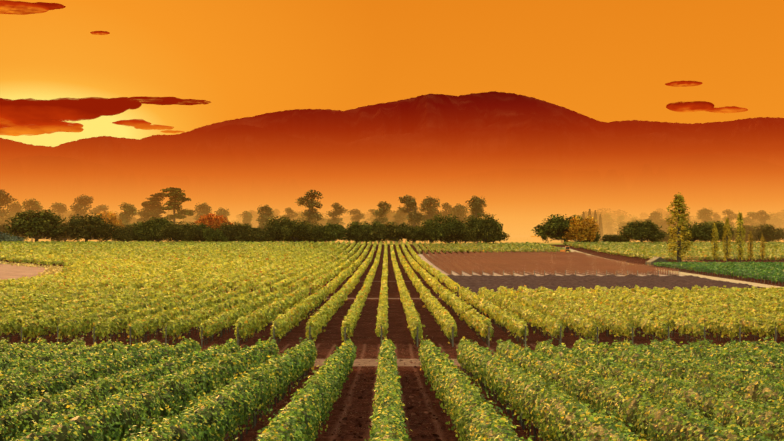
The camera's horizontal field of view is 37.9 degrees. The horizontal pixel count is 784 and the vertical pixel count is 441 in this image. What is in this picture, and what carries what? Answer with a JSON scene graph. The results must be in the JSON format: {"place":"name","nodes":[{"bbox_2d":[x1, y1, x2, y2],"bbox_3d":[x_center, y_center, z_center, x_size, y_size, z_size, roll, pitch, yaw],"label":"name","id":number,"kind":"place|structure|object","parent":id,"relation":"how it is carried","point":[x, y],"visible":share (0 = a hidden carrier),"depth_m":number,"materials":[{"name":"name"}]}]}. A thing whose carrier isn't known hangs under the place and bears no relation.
{"place":"outdoors","nodes":[
{"label":"outdoors","id":0,"kind":"place"},
{"bbox_2d":[0,0,65,14],"bbox_3d":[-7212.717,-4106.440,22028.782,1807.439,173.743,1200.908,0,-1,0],"label":"cloud","id":1,"kind":"structure","parent":0,"point":[15,7],"depth_m":21845.77,"materials":[{"name":"orange"}]},
{"bbox_2d":[0,96,210,135],"bbox_3d":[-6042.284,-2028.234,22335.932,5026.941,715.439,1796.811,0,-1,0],"label":"cloud","id":2,"kind":"structure","parent":0,"point":[30,116],"depth_m":21825.30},
{"bbox_2d":[0,153,783,234],"bbox_3d":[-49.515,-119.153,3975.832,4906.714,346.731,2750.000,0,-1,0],"label":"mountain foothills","id":3,"kind":"structure","parent":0,"point":[523,200],"depth_m":3519.88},
{"bbox_2d":[0,113,783,235],"bbox_3d":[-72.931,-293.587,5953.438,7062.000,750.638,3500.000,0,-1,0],"label":"mountain ridge","id":4,"kind":"structure","parent":0,"point":[387,162],"depth_m":5987.41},
{"bbox_2d":[0,237,783,440],"bbox_3d":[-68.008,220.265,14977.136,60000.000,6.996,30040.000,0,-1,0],"label":"ground","id":5,"kind":"structure","parent":0,"point":[364,338],"depth_m":102.04,"materials":[{"name":"soil"}]},
{"bbox_2d":[0,233,13,241],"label":"bush","id":6,"kind":"object","parent":5,"relation":"on","point":[8,237],"visible":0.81,"depth_m":658.91,"materials":[{"name":"green plant"}]},
{"bbox_2d":[0,189,17,224],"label":"eucalyptus tree","id":7,"kind":"object","parent":5,"relation":"on","point":[7,200],"visible":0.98,"depth_m":730.45,"materials":[{"name":"green plant"}]},
{"bbox_2d":[5,202,23,219],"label":"eucalyptus tree","id":8,"kind":"object","parent":5,"relation":"on","point":[15,209],"visible":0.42,"depth_m":774.04,"materials":[{"name":"green plant"}]},
{"bbox_2d":[0,264,51,279],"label":"bare soil patch","id":9,"kind":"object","parent":5,"relation":"on","point":[9,271],"depth_m":323.20,"materials":[{"name":"soil"}]},
{"bbox_2d":[0,261,62,278],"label":"dry grass tufts","id":10,"kind":"object","parent":9,"relation":"on","point":[55,269],"visible":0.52,"depth_m":349.72,"materials":[{"name":"plant"}]},
{"bbox_2d":[21,198,43,241],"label":"eucalyptus tree","id":11,"kind":"object","parent":5,"relation":"on","point":[31,204],"visible":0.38,"depth_m":746.93,"materials":[{"name":"green plant"}]},
{"bbox_2d":[2,209,70,241],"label":"oak tree","id":12,"kind":"object","parent":5,"relation":"on","point":[30,224],"visible":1,"depth_m":666.14,"materials":[{"name":"green plant"}]},
{"bbox_2d":[47,202,68,240],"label":"eucalyptus tree","id":13,"kind":"object","parent":5,"relation":"on","point":[60,208],"visible":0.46,"depth_m":773.44,"materials":[{"name":"green plant"}]},
{"bbox_2d":[55,220,79,241],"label":"bush","id":14,"kind":"object","parent":5,"relation":"on","point":[67,237],"visible":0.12,"depth_m":684.04,"materials":[{"name":"green plant"}]},
{"bbox_2d":[68,194,93,240],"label":"eucalyptus tree","id":15,"kind":"object","parent":5,"relation":"on","point":[81,201],"visible":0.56,"depth_m":756.03,"materials":[{"name":"green plant"}]},
{"bbox_2d":[63,212,116,241],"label":"oak tree","id":16,"kind":"object","parent":5,"relation":"on","point":[91,227],"visible":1,"depth_m":663.77,"materials":[{"name":"green plant"}]},
{"bbox_2d":[89,204,113,217],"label":"eucalyptus tree","id":17,"kind":"object","parent":5,"relation":"on","point":[104,208],"visible":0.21,"depth_m":788.38,"materials":[{"name":"green plant"}]},
{"bbox_2d":[96,211,123,241],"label":"oak tree","id":18,"kind":"object","parent":5,"relation":"on","point":[113,218],"visible":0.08,"depth_m":693.52,"materials":[{"name":"orange plant"}]},
{"bbox_2d":[109,225,134,241],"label":"bush","id":19,"kind":"object","parent":5,"relation":"on","point":[120,233],"visible":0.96,"depth_m":665.15,"materials":[{"name":"green plant"}]},
{"bbox_2d":[117,202,137,226],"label":"eucalyptus tree","id":20,"kind":"object","parent":5,"relation":"on","point":[129,210],"visible":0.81,"depth_m":729.92,"materials":[{"name":"green plant"}]},
{"bbox_2d":[125,221,152,241],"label":"bush","id":21,"kind":"object","parent":5,"relation":"on","point":[135,229],"visible":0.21,"depth_m":680.88,"materials":[{"name":"green plant"}]},
{"bbox_2d":[135,201,152,241],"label":"eucalyptus tree","id":22,"kind":"object","parent":5,"relation":"on","point":[145,209],"visible":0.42,"depth_m":745.48,"materials":[{"name":"green plant"}]},
{"bbox_2d":[134,217,171,241],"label":"oak tree","id":23,"kind":"object","parent":5,"relation":"on","point":[153,226],"visible":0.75,"depth_m":672.73,"materials":[{"name":"green plant"}]},
{"bbox_2d":[141,192,167,220],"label":"pine tree","id":24,"kind":"object","parent":5,"relation":"on","point":[155,200],"visible":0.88,"depth_m":740.63,"materials":[{"name":"green plant"}]},
{"bbox_2d":[155,221,197,241],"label":"bush","id":25,"kind":"object","parent":5,"relation":"on","point":[175,232],"visible":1,"depth_m":652.73,"materials":[{"name":"green plant"}]},
{"bbox_2d":[160,187,195,241],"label":"pine tree","id":26,"kind":"object","parent":5,"relation":"on","point":[177,198],"visible":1,"depth_m":723.53,"materials":[{"name":"green plant"}]},
{"bbox_2d":[189,224,213,241],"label":"bush","id":27,"kind":"object","parent":5,"relation":"on","point":[199,237],"visible":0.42,"depth_m":665.43,"materials":[{"name":"green plant"}]},
{"bbox_2d":[194,202,211,222],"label":"eucalyptus tree","id":28,"kind":"object","parent":5,"relation":"on","point":[205,209],"visible":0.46,"depth_m":763.58,"materials":[{"name":"green plant"}]},
{"bbox_2d":[193,213,233,229],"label":"oak tree","id":29,"kind":"object","parent":5,"relation":"on","point":[213,221],"visible":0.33,"depth_m":693.56,"materials":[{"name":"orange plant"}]},
{"bbox_2d":[202,228,227,241],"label":"bush","id":30,"kind":"object","parent":5,"relation":"on","point":[215,235],"visible":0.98,"depth_m":656.85,"materials":[{"name":"green plant"}]},
{"bbox_2d":[214,207,229,222],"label":"eucalyptus tree","id":31,"kind":"object","parent":5,"relation":"on","point":[222,211],"visible":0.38,"depth_m":774.94,"materials":[{"name":"green plant"}]},
{"bbox_2d":[0,240,459,294],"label":"vineyard rows","id":32,"kind":"object","parent":5,"relation":"on","point":[336,263],"depth_m":328.21,"materials":[{"name":"plant"}]},
{"bbox_2d":[218,221,245,241],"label":"bush","id":33,"kind":"object","parent":5,"relation":"on","point":[229,232],"visible":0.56,"depth_m":665.66,"materials":[{"name":"green plant"}]},
{"bbox_2d":[239,211,253,228],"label":"eucalyptus tree","id":34,"kind":"object","parent":5,"relation":"on","point":[248,217],"visible":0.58,"depth_m":785.52,"materials":[{"name":"green plant"}]},
{"bbox_2d":[235,227,270,241],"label":"bush","id":35,"kind":"object","parent":5,"relation":"on","point":[254,234],"visible":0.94,"depth_m":662.17,"materials":[{"name":"green plant"}]},
{"bbox_2d":[256,205,274,229],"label":"eucalyptus tree","id":36,"kind":"object","parent":5,"relation":"on","point":[266,211],"visible":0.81,"depth_m":730.41,"materials":[{"name":"green plant"}]},
{"bbox_2d":[263,215,292,241],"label":"oak tree","id":37,"kind":"object","parent":5,"relation":"on","point":[270,227],"visible":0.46,"depth_m":668.55,"materials":[{"name":"green plant"}]},
{"bbox_2d":[282,207,300,221],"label":"eucalyptus tree","id":38,"kind":"object","parent":5,"relation":"on","point":[289,212],"visible":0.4,"depth_m":785.48,"materials":[{"name":"green plant"}]},
{"bbox_2d":[277,218,316,241],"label":"bush","id":39,"kind":"object","parent":5,"relation":"on","point":[300,230],"visible":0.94,"depth_m":662.92,"materials":[{"name":"green plant"}]},
{"bbox_2d":[295,190,323,242],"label":"eucalyptus tree","id":40,"kind":"object","parent":5,"relation":"on","point":[311,214],"visible":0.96,"depth_m":724.16,"materials":[{"name":"green plant"}]},
{"bbox_2d":[297,213,329,225],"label":"oak tree","id":41,"kind":"object","parent":5,"relation":"on","point":[323,222],"visible":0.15,"depth_m":826.71,"materials":[{"name":"green plant"}]},
{"bbox_2d":[305,222,330,242],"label":"bush","id":42,"kind":"object","parent":5,"relation":"on","point":[317,226],"visible":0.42,"depth_m":672.36,"materials":[{"name":"green plant"}]},
{"bbox_2d":[313,223,347,241],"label":"bush","id":43,"kind":"object","parent":5,"relation":"on","point":[333,232],"visible":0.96,"depth_m":668.63,"materials":[{"name":"green plant"}]},
{"bbox_2d":[326,202,348,224],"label":"eucalyptus tree","id":44,"kind":"object","parent":5,"relation":"on","point":[339,210],"visible":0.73,"depth_m":746.55,"materials":[{"name":"green plant"}]},
{"bbox_2d":[344,220,363,244],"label":"bush","id":45,"kind":"object","parent":5,"relation":"on","point":[352,231],"visible":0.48,"depth_m":676.98,"materials":[{"name":"green plant"}]},
{"bbox_2d":[337,212,371,228],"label":"oak tree","id":46,"kind":"object","parent":5,"relation":"on","point":[346,220],"visible":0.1,"depth_m":1129.94,"materials":[{"name":"orange plant"}]},
{"bbox_2d":[348,209,364,242],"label":"eucalyptus tree","id":47,"kind":"object","parent":5,"relation":"on","point":[357,214],"visible":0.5,"depth_m":774.41,"materials":[{"name":"green plant"}]},
{"bbox_2d":[352,226,376,244],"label":"bush","id":48,"kind":"object","parent":5,"relation":"on","point":[360,234],"visible":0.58,"depth_m":673.14,"materials":[{"name":"green plant"}]},
{"bbox_2d":[359,221,384,244],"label":"bush","id":49,"kind":"object","parent":5,"relation":"on","point":[376,224],"visible":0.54,"depth_m":674.33,"materials":[{"name":"green plant"}]},
{"bbox_2d":[371,201,391,243],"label":"eucalyptus tree","id":50,"kind":"object","parent":5,"relation":"on","point":[384,208],"visible":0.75,"depth_m":730.91,"materials":[{"name":"green plant"}]},
{"bbox_2d":[49,345,725,440],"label":"block posts","id":51,"kind":"object","parent":5,"relation":"on","point":[346,375],"visible":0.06,"depth_m":44.59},
{"bbox_2d":[314,359,464,365],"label":"lane patch","id":52,"kind":"object","parent":5,"relation":"on","point":[373,362],"visible":0.12,"depth_m":83.72,"materials":[{"name":"soil"}]},
{"bbox_2d":[1,298,781,340],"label":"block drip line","id":53,"kind":"object","parent":5,"relation":"on","point":[346,339],"visible":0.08,"depth_m":100.78,"materials":[{"name":"plastic"}]},
{"bbox_2d":[0,335,783,440],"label":"vineyard rows","id":54,"kind":"object","parent":5,"relation":"on","point":[437,375],"depth_m":40.90,"materials":[{"name":"plant"}]},
{"bbox_2d":[0,284,783,345],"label":"vineyard rows","id":55,"kind":"object","parent":5,"relation":"on","point":[327,309],"depth_m":117.56,"materials":[{"name":"plant"}]},
{"bbox_2d":[361,210,422,242],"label":"oak tree","id":56,"kind":"object","parent":5,"relation":"on","point":[391,214],"visible":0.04,"depth_m":852.66,"materials":[{"name":"orange plant"}]},
{"bbox_2d":[8,289,776,346],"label":"block posts","id":57,"kind":"object","parent":5,"relation":"on","point":[93,333],"visible":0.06,"depth_m":95.55,"materials":[{"name":"wood"}]},
{"bbox_2d":[371,222,416,242],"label":"oak tree","id":58,"kind":"object","parent":5,"relation":"on","point":[391,232],"visible":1,"depth_m":659.76,"materials":[{"name":"green plant"}]},
{"bbox_2d":[396,208,407,243],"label":"eucalyptus tree","id":59,"kind":"object","parent":5,"relation":"on","point":[400,213],"visible":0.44,"depth_m":774.17,"materials":[{"name":"green plant"}]},
{"bbox_2d":[182,346,638,440],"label":"soil clods","id":60,"kind":"object","parent":5,"relation":"on","point":[409,407],"visible":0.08,"depth_m":51.57,"materials":[{"name":"soil"}]},
{"bbox_2d":[398,195,426,243],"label":"eucalyptus tree","id":61,"kind":"object","parent":5,"relation":"on","point":[416,217],"visible":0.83,"depth_m":723.41,"materials":[{"name":"green plant"}]},
{"bbox_2d":[405,225,429,242],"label":"bush","id":62,"kind":"object","parent":5,"relation":"on","point":[417,232],"visible":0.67,"depth_m":665.18,"materials":[{"name":"green plant"}]},
{"bbox_2d":[419,196,441,243],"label":"eucalyptus tree","id":63,"kind":"object","parent":5,"relation":"on","point":[429,208],"visible":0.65,"depth_m":736.99,"materials":[{"name":"green plant"}]},
{"bbox_2d":[417,219,448,242],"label":"oak tree","id":64,"kind":"object","parent":5,"relation":"on","point":[432,232],"visible":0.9,"depth_m":664.79,"materials":[{"name":"green plant"}]},
{"bbox_2d":[439,202,453,242],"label":"eucalyptus tree","id":65,"kind":"object","parent":5,"relation":"on","point":[445,206],"visible":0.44,"depth_m":773.43,"materials":[{"name":"green plant"}]},
{"bbox_2d":[432,213,465,241],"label":"oak tree","id":66,"kind":"object","parent":5,"relation":"on","point":[454,226],"visible":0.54,"depth_m":675.82,"materials":[{"name":"green plant"}]},
{"bbox_2d":[451,204,467,243],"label":"eucalyptus tree","id":67,"kind":"object","parent":5,"relation":"on","point":[459,211],"visible":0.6,"depth_m":753.76,"materials":[{"name":"green plant"}]},
{"bbox_2d":[453,230,477,242],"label":"bush","id":68,"kind":"object","parent":5,"relation":"on","point":[462,237],"visible":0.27,"depth_m":676.02,"materials":[{"name":"green plant"}]},
{"bbox_2d":[465,196,486,243],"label":"eucalyptus tree","id":69,"kind":"object","parent":5,"relation":"on","point":[476,209],"visible":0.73,"depth_m":720.70,"materials":[{"name":"green plant"}]},
{"bbox_2d":[462,213,502,242],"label":"oak tree","id":70,"kind":"object","parent":5,"relation":"on","point":[484,229],"visible":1,"depth_m":644.19,"materials":[{"name":"green plant"}]},
{"bbox_2d":[413,242,570,253],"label":"crop field","id":71,"kind":"structure","parent":5,"relation":"on","point":[444,248],"depth_m":564.76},
{"bbox_2d":[486,230,509,243],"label":"bush","id":72,"kind":"object","parent":5,"relation":"on","point":[500,237],"visible":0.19,"depth_m":677.45,"materials":[{"name":"green plant"}]},
{"bbox_2d":[531,214,583,244],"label":"oak tree","id":73,"kind":"object","parent":5,"relation":"on","point":[553,227],"visible":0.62,"depth_m":663.57,"materials":[{"name":"green plant"}]},
{"bbox_2d":[562,216,599,241],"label":"oak tree","id":74,"kind":"object","parent":5,"relation":"on","point":[587,229],"visible":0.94,"depth_m":653.59,"materials":[{"name":"yellow plant"}]},
{"bbox_2d":[564,211,618,234],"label":"oak tree","id":75,"kind":"object","parent":5,"relation":"on","point":[612,222],"visible":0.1,"depth_m":930.48,"materials":[{"name":"orange plant"}]},
{"bbox_2d":[598,214,603,240],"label":"cypress tree","id":76,"kind":"object","parent":5,"relation":"on","point":[600,227],"visible":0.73,"depth_m":798.66,"materials":[{"name":"green plant"}]},
{"bbox_2d":[446,274,765,294],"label":"plowed field","id":77,"kind":"structure","parent":5,"relation":"on","point":[474,283],"depth_m":243.27,"materials":[{"name":"soil"}]},
{"bbox_2d":[603,213,612,231],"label":"eucalyptus tree","id":78,"kind":"object","parent":5,"relation":"on","point":[607,217],"visible":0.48,"depth_m":928.55,"materials":[{"name":"orange plant"}]},
{"bbox_2d":[604,222,613,234],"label":"eucalyptus tree","id":79,"kind":"object","parent":5,"relation":"on","point":[609,227],"visible":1,"depth_m":881.09,"materials":[{"name":"orange plant"}]},
{"bbox_2d":[591,208,630,227],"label":"oak tree","id":80,"kind":"object","parent":5,"relation":"on","point":[614,216],"visible":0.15,"depth_m":1095.20,"materials":[{"name":"green plant"}]},
{"bbox_2d":[599,234,624,242],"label":"bush","id":81,"kind":"object","parent":5,"relation":"on","point":[611,238],"visible":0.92,"depth_m":664.71,"materials":[{"name":"green plant"}]},
{"bbox_2d":[614,219,643,241],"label":"oak tree","id":82,"kind":"object","parent":5,"relation":"on","point":[621,224],"visible":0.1,"depth_m":817.39,"materials":[{"name":"green plant"}]},
{"bbox_2d":[617,220,668,241],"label":"oak tree","id":83,"kind":"object","parent":5,"relation":"on","point":[647,230],"visible":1,"depth_m":650.29,"materials":[{"name":"green plant"}]},
{"bbox_2d":[648,211,662,221],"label":"eucalyptus tree","id":84,"kind":"object","parent":5,"relation":"on","point":[654,216],"visible":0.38,"depth_m":803.26,"materials":[{"name":"green plant"}]},
{"bbox_2d":[645,256,667,265],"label":"tarp shed","id":85,"kind":"structure","parent":5,"relation":"on","point":[653,260],"depth_m":372.95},
{"bbox_2d":[652,219,675,232],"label":"oak tree","id":86,"kind":"object","parent":5,"relation":"on","point":[662,223],"visible":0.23,"depth_m":779.26,"materials":[{"name":"green plant"}]},
{"bbox_2d":[563,241,783,260],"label":"crop field","id":87,"kind":"structure","parent":5,"relation":"on","point":[626,250],"depth_m":530.85,"materials":[{"name":"plant"}]},
{"bbox_2d":[665,192,693,261],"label":"poplar tree","id":88,"kind":"object","parent":5,"relation":"on","point":[678,202],"visible":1,"depth_m":398.66,"materials":[{"name":"green plant"}]},
{"bbox_2d":[676,222,710,241],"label":"bush","id":89,"kind":"object","parent":5,"relation":"on","point":[697,232],"visible":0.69,"depth_m":667.89,"materials":[{"name":"green plant"}]},
{"bbox_2d":[696,207,713,241],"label":"eucalyptus tree","id":90,"kind":"object","parent":5,"relation":"on","point":[704,215],"visible":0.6,"depth_m":787.57,"materials":[{"name":"green plant"}]},
{"bbox_2d":[711,223,718,261],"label":"poplar tree","id":91,"kind":"object","parent":5,"relation":"on","point":[715,248],"visible":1,"depth_m":411.11,"materials":[{"name":"green plant"}]},
{"bbox_2d":[699,221,734,241],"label":"bush","id":92,"kind":"object","parent":5,"relation":"on","point":[707,227],"visible":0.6,"depth_m":669.36,"materials":[{"name":"green plant"}]},
{"bbox_2d":[653,261,783,282],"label":"crop field","id":93,"kind":"structure","parent":5,"relation":"on","point":[720,266],"depth_m":309.03,"materials":[{"name":"plant"}]},
{"bbox_2d":[656,262,782,285],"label":"fence posts","id":94,"kind":"object","parent":5,"relation":"on","point":[717,273],"visible":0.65,"depth_m":288.08,"materials":[{"name":"wood"}]},
{"bbox_2d":[722,218,732,261],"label":"poplar tree","id":95,"kind":"object","parent":5,"relation":"on","point":[725,234],"visible":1,"depth_m":415.18,"materials":[{"name":"green plant"}]},
{"bbox_2d":[722,209,737,229],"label":"eucalyptus tree","id":96,"kind":"object","parent":5,"relation":"on","point":[729,213],"visible":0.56,"depth_m":797.15,"materials":[{"name":"green plant"}]},
{"bbox_2d":[734,212,745,262],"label":"poplar tree","id":97,"kind":"object","parent":5,"relation":"on","point":[740,229],"visible":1,"depth_m":411.07,"materials":[{"name":"green plant"}]},
{"bbox_2d":[747,232,753,261],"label":"poplar tree","id":98,"kind":"object","parent":5,"relation":"on","point":[750,241],"visible":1,"depth_m":417.33,"materials":[{"name":"green plant"}]},
{"bbox_2d":[743,212,759,228],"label":"eucalyptus tree","id":99,"kind":"object","parent":5,"relation":"on","point":[753,215],"visible":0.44,"depth_m":786.59,"materials":[{"name":"green plant"}]},
{"bbox_2d":[760,235,765,261],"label":"poplar tree","id":100,"kind":"object","parent":5,"relation":"on","point":[762,250],"visible":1,"depth_m":419.26,"materials":[{"name":"green plant"}]},
{"bbox_2d":[756,210,770,228],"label":"eucalyptus tree","id":101,"kind":"object","parent":5,"relation":"on","point":[764,216],"visible":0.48,"depth_m":771.56,"materials":[{"name":"green plant"}]},
{"bbox_2d":[747,224,783,241],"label":"bush","id":102,"kind":"object","parent":5,"relation":"on","point":[770,233],"visible":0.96,"depth_m":670.97,"materials":[{"name":"green plant"}]},
{"bbox_2d":[749,214,783,231],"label":"oak tree","id":103,"kind":"object","parent":5,"relation":"on","point":[775,222],"visible":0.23,"depth_m":882.29,"materials":[{"name":"orange plant"}]},
{"bbox_2d":[0,91,783,173],"bbox_3d":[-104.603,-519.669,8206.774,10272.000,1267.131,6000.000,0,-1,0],"label":"mountain","id":104,"kind":"structure","parent":0,"point":[435,119],"depth_m":8749.27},
{"bbox_2d":[0,0,783,236],"label":"sky","id":105,"kind":"structure","parent":0,"point":[608,61],"materials":[{"name":"orange"}]},
{"bbox_2d":[418,255,684,275],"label":"dirt path","id":106,"kind":"structure","parent":0,"point":[437,268],"depth_m":297.10,"materials":[{"name":"soil"}]},
{"bbox_2d":[423,251,678,274],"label":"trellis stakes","id":107,"kind":"object","parent":106,"relation":"on","point":[499,262],"visible":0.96,"depth_m":357.35,"materials":[{"name":"wood"}]},
{"bbox_2d":[451,270,668,275],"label":"trellis end posts","id":108,"kind":"object","parent":106,"relation":"on","point":[565,272],"visible":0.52,"depth_m":287.69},
{"bbox_2d":[560,247,779,287],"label":"dirt road","id":109,"kind":"structure","parent":0,"point":[729,280],"depth_m":268.90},
{"bbox_2d":[665,81,702,86],"bbox_3d":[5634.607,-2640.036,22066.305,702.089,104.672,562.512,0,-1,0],"label":"cloud","id":110,"kind":"structure","parent":0,"point":[684,83],"depth_m":21900.84,"materials":[{"name":"orange"}]},
{"bbox_2d":[666,101,747,113],"bbox_3d":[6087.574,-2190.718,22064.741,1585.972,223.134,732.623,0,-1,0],"label":"cloud","id":111,"kind":"structure","parent":0,"point":[694,106],"depth_m":21849.78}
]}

